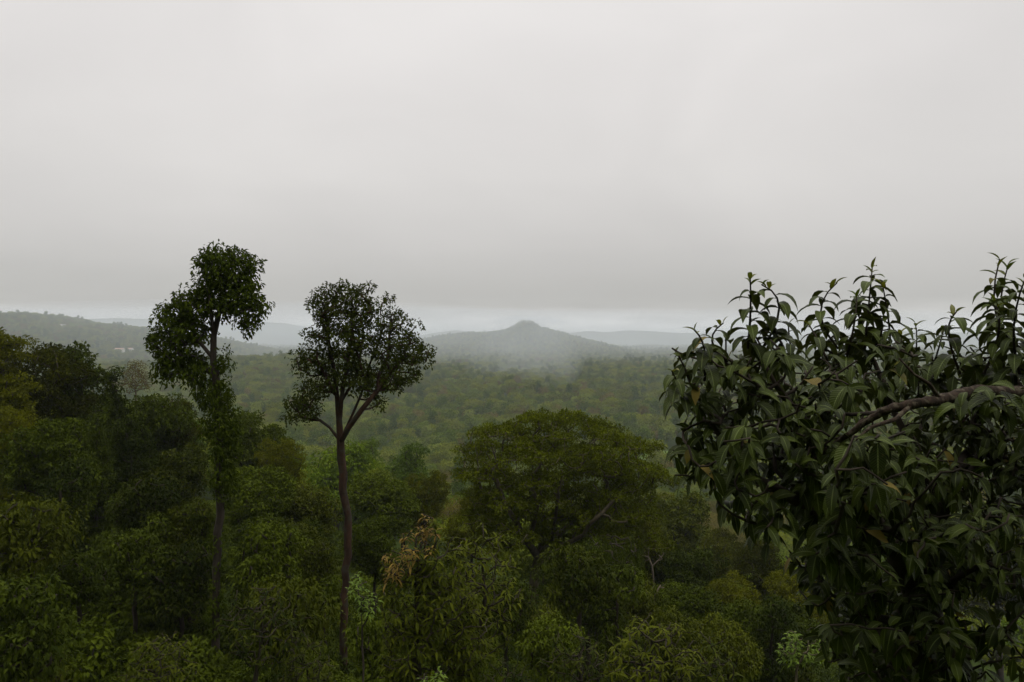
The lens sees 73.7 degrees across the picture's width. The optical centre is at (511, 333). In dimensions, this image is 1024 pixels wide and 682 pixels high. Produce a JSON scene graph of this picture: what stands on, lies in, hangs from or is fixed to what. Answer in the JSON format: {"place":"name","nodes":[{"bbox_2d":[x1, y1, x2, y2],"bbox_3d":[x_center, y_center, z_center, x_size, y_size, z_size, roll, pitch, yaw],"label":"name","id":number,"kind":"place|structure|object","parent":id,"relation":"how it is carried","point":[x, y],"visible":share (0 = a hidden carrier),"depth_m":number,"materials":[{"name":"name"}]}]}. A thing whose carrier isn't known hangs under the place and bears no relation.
{"place":"outdoors","nodes":[
{"label":"outdoors","id":0,"kind":"place"},
{"bbox_2d":[88,318,385,344],"bbox_3d":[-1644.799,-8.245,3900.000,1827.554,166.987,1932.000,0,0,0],"label":"hill","id":1,"kind":"structure","parent":0,"point":[279,333],"depth_m":3656.12,"materials":[{"name":"grey"}]},
{"bbox_2d":[0,0,1023,337],"label":"sky","id":2,"kind":"structure","parent":0,"point":[570,166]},
{"bbox_2d":[1,338,1023,681],"bbox_3d":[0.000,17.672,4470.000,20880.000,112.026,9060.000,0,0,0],"label":"ground","id":3,"kind":"structure","parent":0,"point":[669,444],"depth_m":96.91,"materials":[{"name":"green plant"}]},
{"bbox_2d":[0,326,42,430],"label":"tree","id":4,"kind":"object","parent":3,"relation":"on","point":[9,354],"visible":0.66,"depth_m":36.11,"materials":[{"name":"green plant"}]},
{"bbox_2d":[0,404,52,555],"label":"tree","id":5,"kind":"object","parent":3,"relation":"on","point":[11,417],"visible":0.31,"depth_m":30.47,"materials":[{"name":"green plant"}]},
{"bbox_2d":[1,639,75,681],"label":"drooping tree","id":6,"kind":"object","parent":3,"relation":"on","point":[57,678],"visible":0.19,"depth_m":15.75,"materials":[{"name":"green plant"}]},
{"bbox_2d":[0,570,83,681],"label":"young tree","id":7,"kind":"object","parent":3,"relation":"on","point":[40,595],"visible":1,"depth_m":14.84,"materials":[{"name":"green plant"}]},
{"bbox_2d":[0,491,90,681],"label":"young tree","id":8,"kind":"object","parent":3,"relation":"on","point":[27,544],"visible":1,"depth_m":18.59,"materials":[{"name":"green plant"}]},
{"bbox_2d":[1,341,101,518],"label":"tree","id":9,"kind":"object","parent":3,"relation":"on","point":[49,390],"visible":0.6,"depth_m":39.42,"materials":[{"name":"green plant"}]},
{"bbox_2d":[0,416,103,567],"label":"tree","id":10,"kind":"object","parent":3,"relation":"on","point":[44,449],"visible":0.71,"depth_m":29.06,"materials":[{"name":"green plant"}]},
{"bbox_2d":[34,458,96,572],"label":"young tree","id":11,"kind":"object","parent":3,"relation":"on","point":[62,484],"visible":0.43,"depth_m":26.07,"materials":[{"name":"green plant"}]},
{"bbox_2d":[3,620,128,681],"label":"bush","id":12,"kind":"object","parent":3,"relation":"on","point":[89,640],"visible":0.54,"depth_m":19.96,"materials":[{"name":"green plant"}]},
{"bbox_2d":[38,545,121,629],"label":"young tree","id":13,"kind":"object","parent":3,"relation":"on","point":[90,592],"visible":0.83,"depth_m":20.84,"materials":[{"name":"green plant"}]},
{"bbox_2d":[44,340,125,512],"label":"tree","id":14,"kind":"object","parent":3,"relation":"on","point":[96,381],"visible":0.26,"depth_m":41.82,"materials":[{"name":"green plant"}]},
{"bbox_2d":[73,412,118,549],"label":"tree","id":15,"kind":"object","parent":3,"relation":"on","point":[100,448],"visible":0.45,"depth_m":32.85,"materials":[{"name":"green plant"}]},
{"bbox_2d":[82,526,136,618],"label":"young tree","id":16,"kind":"object","parent":3,"relation":"on","point":[106,536],"visible":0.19,"depth_m":23.79,"materials":[{"name":"green plant"}]},
{"bbox_2d":[85,365,136,501],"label":"tree","id":17,"kind":"object","parent":3,"relation":"on","point":[119,402],"visible":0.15,"depth_m":43.78,"materials":[{"name":"green plant"}]},
{"bbox_2d":[105,498,154,595],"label":"young tree","id":18,"kind":"object","parent":3,"relation":"on","point":[129,518],"visible":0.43,"depth_m":26.28,"materials":[{"name":"green plant"}]},
{"bbox_2d":[100,415,163,511],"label":"tree","id":19,"kind":"object","parent":3,"relation":"on","point":[137,445],"visible":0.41,"depth_m":34.89,"materials":[{"name":"green plant"}]},
{"bbox_2d":[116,359,156,400],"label":"bare tree","id":20,"kind":"object","parent":3,"relation":"on","point":[143,380],"visible":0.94,"depth_m":49.90,"materials":[{"name":"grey plant"}]},
{"bbox_2d":[98,527,177,633],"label":"young tree","id":21,"kind":"object","parent":3,"relation":"on","point":[137,565],"visible":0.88,"depth_m":22.73,"materials":[{"name":"green plant"}]},
{"bbox_2d":[113,471,188,601],"bbox_3d":[-14.300,11.829,27.032,2.797,13.018,3.063,0,0,-15],"label":"young tree","id":22,"kind":"object","parent":3,"relation":"on","point":[155,501],"visible":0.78,"depth_m":26.49,"materials":[{"name":"green plant"}]},
{"bbox_2d":[115,392,197,464],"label":"tree","id":23,"kind":"object","parent":3,"relation":"on","point":[153,414],"visible":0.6,"depth_m":45.33,"materials":[{"name":"green plant"}]},
{"bbox_2d":[115,631,201,681],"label":"drooping tree","id":24,"kind":"object","parent":3,"relation":"on","point":[158,670],"visible":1,"depth_m":16.88,"materials":[{"name":"green plant"}]},
{"bbox_2d":[139,512,189,602],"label":"young tree","id":25,"kind":"object","parent":3,"relation":"on","point":[157,522],"visible":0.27,"depth_m":25.53,"materials":[{"name":"green plant"}]},
{"bbox_2d":[126,442,212,521],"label":"tree","id":26,"kind":"object","parent":3,"relation":"on","point":[190,460],"visible":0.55,"depth_m":35.63,"materials":[{"name":"green plant"}]},
{"bbox_2d":[123,635,228,681],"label":"bush","id":27,"kind":"object","parent":3,"relation":"on","point":[207,660],"visible":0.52,"depth_m":20.16,"materials":[{"name":"green plant"}]},
{"bbox_2d":[126,535,227,638],"bbox_3d":[-11.201,13.332,23.072,3.063,13.018,2.797,0,0,-17],"label":"young tree","id":28,"kind":"object","parent":3,"relation":"on","point":[177,593],"visible":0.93,"depth_m":22.57,"materials":[{"name":"green plant"}]},
{"bbox_2d":[153,398,204,520],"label":"tree","id":29,"kind":"object","parent":3,"relation":"on","point":[191,434],"visible":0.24,"depth_m":47.46,"materials":[{"name":"green plant"}]},
{"bbox_2d":[148,496,215,559],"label":"young tree","id":30,"kind":"object","parent":3,"relation":"on","point":[183,535],"visible":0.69,"depth_m":26.05,"materials":[{"name":"green plant"}]},
{"bbox_2d":[178,498,231,600],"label":"young tree","id":31,"kind":"object","parent":3,"relation":"on","point":[213,518],"visible":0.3,"depth_m":26.40,"materials":[{"name":"green plant"}]},
{"bbox_2d":[143,239,275,652],"bbox_3d":[-9.724,4.197,22.011,4.192,14.568,2.214,0,0,0],"label":"slender tree","id":32,"kind":"object","parent":3,"relation":"on","point":[228,284],"visible":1,"depth_m":21.79,"materials":[{"name":"green plant"}]},
{"bbox_2d":[174,620,251,659],"bbox_3d":[-10.097,10.819,23.176,2.513,2.231,2.220,0,0,-33],"label":"bush","id":33,"kind":"object","parent":3,"relation":"on","point":[205,627],"visible":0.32,"depth_m":22.99,"materials":[{"name":"green plant"}]},
{"bbox_2d":[226,522,261,617],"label":"young tree","id":34,"kind":"object","parent":3,"relation":"on","point":[240,537],"visible":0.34,"depth_m":25.85,"materials":[{"name":"green plant"}]},
{"bbox_2d":[203,409,300,487],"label":"tree","id":35,"kind":"object","parent":3,"relation":"on","point":[252,437],"visible":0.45,"depth_m":48.95,"materials":[{"name":"green plant"}]},
{"bbox_2d":[224,464,297,532],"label":"tree","id":36,"kind":"object","parent":3,"relation":"on","point":[250,500],"visible":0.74,"depth_m":35.14,"materials":[{"name":"green plant"}]},
{"bbox_2d":[214,584,308,681],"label":"drooping tree","id":37,"kind":"object","parent":3,"relation":"on","point":[258,659],"visible":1,"depth_m":14.88,"materials":[{"name":"green plant"}]},
{"bbox_2d":[225,520,315,667],"bbox_3d":[-7.883,12.822,21.892,2.465,13.504,2.810,0,0,19],"label":"young tree","id":38,"kind":"object","parent":3,"relation":"on","point":[265,564],"visible":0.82,"depth_m":21.81,"materials":[{"name":"green plant"}]},
{"bbox_2d":[244,512,296,560],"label":"young tree","id":39,"kind":"object","parent":3,"relation":"on","point":[260,518],"visible":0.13,"depth_m":28.10,"materials":[{"name":"green plant"}]},
{"bbox_2d":[253,436,307,494],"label":"tree","id":40,"kind":"object","parent":3,"relation":"on","point":[278,458],"visible":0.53,"depth_m":45.36,"materials":[{"name":"green plant"}]},
{"bbox_2d":[243,572,345,681],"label":"young tree","id":41,"kind":"object","parent":3,"relation":"on","point":[310,600],"visible":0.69,"depth_m":18.57,"materials":[{"name":"green plant"}]},
{"bbox_2d":[282,518,329,603],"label":"young tree","id":42,"kind":"object","parent":3,"relation":"on","point":[305,531],"visible":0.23,"depth_m":29.96,"materials":[{"name":"green plant"}]},
{"bbox_2d":[270,479,344,543],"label":"tree","id":43,"kind":"object","parent":3,"relation":"on","point":[309,505],"visible":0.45,"depth_m":37.61,"materials":[{"name":"green plant"}]},
{"bbox_2d":[277,634,340,681],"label":"drooping tree","id":44,"kind":"object","parent":3,"relation":"on","point":[306,666],"visible":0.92,"depth_m":15.91,"materials":[{"name":"green plant"}]},
{"bbox_2d":[285,536,338,591],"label":"young tree","id":45,"kind":"object","parent":3,"relation":"on","point":[309,567],"visible":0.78,"depth_m":26.58,"materials":[{"name":"green plant"}]},
{"bbox_2d":[302,574,353,655],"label":"young tree","id":46,"kind":"object","parent":3,"relation":"on","point":[333,582],"visible":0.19,"depth_m":26.12,"materials":[{"name":"green plant"}]},
{"bbox_2d":[302,438,375,529],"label":"forest tree","id":47,"kind":"object","parent":3,"relation":"on","point":[326,475],"visible":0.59,"depth_m":71.39,"materials":[{"name":"green plant"}]},
{"bbox_2d":[337,446,373,529],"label":"forest tree","id":48,"kind":"object","parent":3,"relation":"on","point":[357,514],"visible":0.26,"depth_m":72.89,"materials":[{"name":"green plant"}]},
{"bbox_2d":[279,278,436,672],"bbox_3d":[-5.415,5.285,23.966,5.653,14.563,2.525,0,0,0],"label":"fan shaped tree","id":49,"kind":"object","parent":3,"relation":"on","point":[354,348],"visible":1,"depth_m":23.81,"materials":[{"name":"green plant"}]},
{"bbox_2d":[345,571,383,681],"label":"sapling","id":50,"kind":"object","parent":3,"relation":"on","point":[369,609],"visible":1,"depth_m":12.45,"materials":[{"name":"green plant"}]},
{"bbox_2d":[339,513,400,613],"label":"tree","id":51,"kind":"object","parent":3,"relation":"on","point":[371,543],"visible":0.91,"depth_m":33.40,"materials":[{"name":"green plant"}]},
{"bbox_2d":[359,437,386,519],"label":"forest tree","id":52,"kind":"object","parent":3,"relation":"on","point":[370,445],"visible":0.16,"depth_m":98.57,"materials":[{"name":"green plant"}]},
{"bbox_2d":[342,607,422,681],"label":"young tree","id":53,"kind":"object","parent":3,"relation":"on","point":[376,654],"visible":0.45,"depth_m":18.70,"materials":[{"name":"green plant"}]},
{"bbox_2d":[347,470,421,557],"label":"tree","id":54,"kind":"object","parent":3,"relation":"on","point":[398,505],"visible":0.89,"depth_m":47.03,"materials":[{"name":"green plant"}]},
{"bbox_2d":[397,508,441,552],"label":"forest tree","id":55,"kind":"object","parent":3,"relation":"on","point":[414,529],"visible":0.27,"depth_m":78.35,"materials":[{"name":"green plant"}]},
{"bbox_2d":[396,441,444,546],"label":"forest tree","id":56,"kind":"object","parent":3,"relation":"on","point":[413,463],"visible":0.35,"depth_m":82.65,"materials":[{"name":"green plant"}]},
{"bbox_2d":[404,470,450,565],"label":"tree","id":57,"kind":"object","parent":3,"relation":"on","point":[433,496],"visible":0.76,"depth_m":51.48,"materials":[{"name":"green plant"}]},
{"bbox_2d":[374,514,493,681],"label":"drooping tree","id":58,"kind":"object","parent":3,"relation":"on","point":[416,636],"visible":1,"depth_m":13.75,"materials":[{"name":"green plant"}]},
{"bbox_2d":[396,624,491,681],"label":"young tree","id":59,"kind":"object","parent":3,"relation":"on","point":[477,676],"visible":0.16,"depth_m":16.63,"materials":[{"name":"green plant"}]},
{"bbox_2d":[441,496,497,581],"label":"tree","id":60,"kind":"object","parent":3,"relation":"on","point":[456,532],"visible":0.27,"depth_m":42.44,"materials":[{"name":"green plant"}]},
{"bbox_2d":[440,587,507,681],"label":"young tree","id":61,"kind":"object","parent":3,"relation":"on","point":[490,670],"visible":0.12,"depth_m":23.68,"materials":[{"name":"green plant"}]},
{"bbox_2d":[438,523,523,674],"bbox_3d":[-0.732,12.859,17.930,2.250,15.686,2.179,0,0,10],"label":"drooping tree","id":62,"kind":"object","parent":3,"relation":"on","point":[484,588],"visible":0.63,"depth_m":17.77,"materials":[{"name":"green plant"}]},
{"bbox_2d":[485,572,543,674],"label":"young tree","id":63,"kind":"object","parent":3,"relation":"on","point":[517,621],"visible":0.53,"depth_m":26.61,"materials":[{"name":"green plant"}]},
{"bbox_2d":[510,598,564,675],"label":"young tree","id":64,"kind":"object","parent":3,"relation":"on","point":[545,608],"visible":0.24,"depth_m":30.07,"materials":[{"name":"green plant"}]},
{"bbox_2d":[514,608,585,681],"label":"young tree","id":65,"kind":"object","parent":3,"relation":"on","point":[538,645],"visible":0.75,"depth_m":20.59,"materials":[{"name":"green plant"}]},
{"bbox_2d":[448,407,686,604],"bbox_3d":[2.987,10.937,38.420,13.128,13.701,10.889,0,0,0],"label":"spreading tree","id":66,"kind":"object","parent":3,"relation":"on","point":[515,507],"visible":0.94,"depth_m":36.20,"materials":[{"name":"green plant"}]},
{"bbox_2d":[534,630,619,681],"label":"drooping tree","id":67,"kind":"object","parent":3,"relation":"on","point":[578,661],"visible":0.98,"depth_m":16.89,"materials":[{"name":"green plant"}]},
{"bbox_2d":[535,537,624,679],"bbox_3d":[2.509,14.516,24.927,3.342,14.201,3.052,0,0,-25],"label":"young tree","id":68,"kind":"object","parent":3,"relation":"on","point":[578,579],"visible":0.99,"depth_m":24.54,"materials":[{"name":"green plant"}]},
{"bbox_2d":[567,593,621,681],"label":"young tree","id":69,"kind":"object","parent":3,"relation":"on","point":[584,619],"visible":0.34,"depth_m":27.74,"materials":[{"name":"green plant"}]},
{"bbox_2d":[566,531,649,637],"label":"weeping tree","id":70,"kind":"object","parent":3,"relation":"on","point":[613,553],"visible":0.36,"depth_m":32.61,"materials":[{"name":"green plant"}]},
{"bbox_2d":[582,562,646,681],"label":"young tree","id":71,"kind":"object","parent":3,"relation":"on","point":[627,573],"visible":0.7,"depth_m":26.96,"materials":[{"name":"green plant"}]},
{"bbox_2d":[613,577,662,674],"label":"young tree","id":72,"kind":"object","parent":3,"relation":"on","point":[631,610],"visible":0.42,"depth_m":30.70,"materials":[{"name":"green plant"}]},
{"bbox_2d":[616,518,678,649],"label":"tree","id":73,"kind":"object","parent":3,"relation":"on","point":[654,554],"visible":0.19,"depth_m":42.97,"materials":[{"name":"green plant"}]},
{"bbox_2d":[605,612,701,681],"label":"drooping tree","id":74,"kind":"object","parent":3,"relation":"on","point":[618,660],"visible":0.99,"depth_m":16.84,"materials":[{"name":"green plant"}]},
{"bbox_2d":[638,579,689,657],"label":"tree","id":75,"kind":"object","parent":3,"relation":"on","point":[667,591],"visible":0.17,"depth_m":32.88,"materials":[{"name":"green plant"}]},
{"bbox_2d":[626,490,711,572],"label":"tree","id":76,"kind":"object","parent":3,"relation":"on","point":[681,529],"visible":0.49,"depth_m":64.02,"materials":[{"name":"green plant"}]},
{"bbox_2d":[644,603,723,681],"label":"young tree","id":77,"kind":"object","parent":3,"relation":"on","point":[688,632],"visible":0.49,"depth_m":24.45,"materials":[{"name":"green plant"}]},
{"bbox_2d":[646,547,729,626],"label":"tree","id":78,"kind":"object","parent":3,"relation":"on","point":[689,565],"visible":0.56,"depth_m":42.62,"materials":[{"name":"green plant"}]},
{"bbox_2d":[671,631,743,681],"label":"drooping tree","id":79,"kind":"object","parent":3,"relation":"on","point":[712,663],"visible":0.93,"depth_m":17.22,"materials":[{"name":"green plant"}]},
{"bbox_2d":[663,584,755,644],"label":"tree","id":80,"kind":"object","parent":3,"relation":"on","point":[694,604],"visible":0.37,"depth_m":31.01,"materials":[{"name":"green plant"}]},
{"bbox_2d":[695,527,745,589],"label":"tree","id":81,"kind":"object","parent":3,"relation":"on","point":[723,541],"visible":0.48,"depth_m":55.58,"materials":[{"name":"green plant"}]},
{"bbox_2d":[692,611,766,681],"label":"young tree","id":82,"kind":"object","parent":3,"relation":"on","point":[735,651],"visible":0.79,"depth_m":23.11,"materials":[{"name":"green plant"}]},
{"bbox_2d":[704,596,764,681],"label":"young tree","id":83,"kind":"object","parent":3,"relation":"on","point":[744,605],"visible":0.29,"depth_m":26.02,"materials":[{"name":"green plant"}]},
{"bbox_2d":[703,570,766,636],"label":"tree","id":84,"kind":"object","parent":3,"relation":"on","point":[729,591],"visible":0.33,"depth_m":36.69,"materials":[{"name":"green plant"}]},
{"bbox_2d":[724,608,760,679],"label":"young tree","id":85,"kind":"object","parent":3,"relation":"on","point":[749,617],"visible":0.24,"depth_m":25.84,"materials":[{"name":"green plant"}]},
{"bbox_2d":[728,537,793,603],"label":"tree","id":86,"kind":"object","parent":3,"relation":"on","point":[761,569],"visible":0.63,"depth_m":47.43,"materials":[{"name":"green plant"}]},
{"bbox_2d":[753,592,803,681],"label":"young tree","id":87,"kind":"object","parent":3,"relation":"on","point":[776,613],"visible":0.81,"depth_m":26.02,"materials":[{"name":"green plant"}]},
{"bbox_2d":[745,596,825,677],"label":"tree","id":88,"kind":"object","parent":3,"relation":"on","point":[794,606],"visible":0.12,"depth_m":29.55,"materials":[{"name":"green plant"}]},
{"bbox_2d":[754,633,819,681],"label":"young tree","id":89,"kind":"object","parent":3,"relation":"on","point":[807,671],"visible":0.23,"depth_m":28.01,"materials":[{"name":"green plant"}]},
{"bbox_2d":[762,568,834,672],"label":"tree","id":90,"kind":"object","parent":3,"relation":"on","point":[784,584],"visible":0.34,"depth_m":39.58,"materials":[{"name":"green plant"}]},
{"bbox_2d":[775,631,831,681],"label":"sapling","id":91,"kind":"object","parent":3,"relation":"on","point":[793,650],"visible":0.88,"depth_m":8.99,"materials":[{"name":"green plant"}]},
{"bbox_2d":[659,253,1023,681],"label":"glossy tree","id":92,"kind":"object","parent":3,"relation":"on","point":[918,635],"visible":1,"depth_m":2.96,"materials":[{"name":"green plant"}]},
{"bbox_2d":[945,513,1023,680],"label":"tree","id":93,"kind":"object","parent":3,"relation":"on","point":[987,546],"visible":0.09,"depth_m":58.98,"materials":[{"name":"green plant"}]},
{"bbox_2d":[568,330,1023,345],"bbox_3d":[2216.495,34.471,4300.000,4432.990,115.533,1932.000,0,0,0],"label":"hill","id":94,"kind":"structure","parent":0,"point":[631,337],"depth_m":3997.74,"materials":[{"name":"grey"}]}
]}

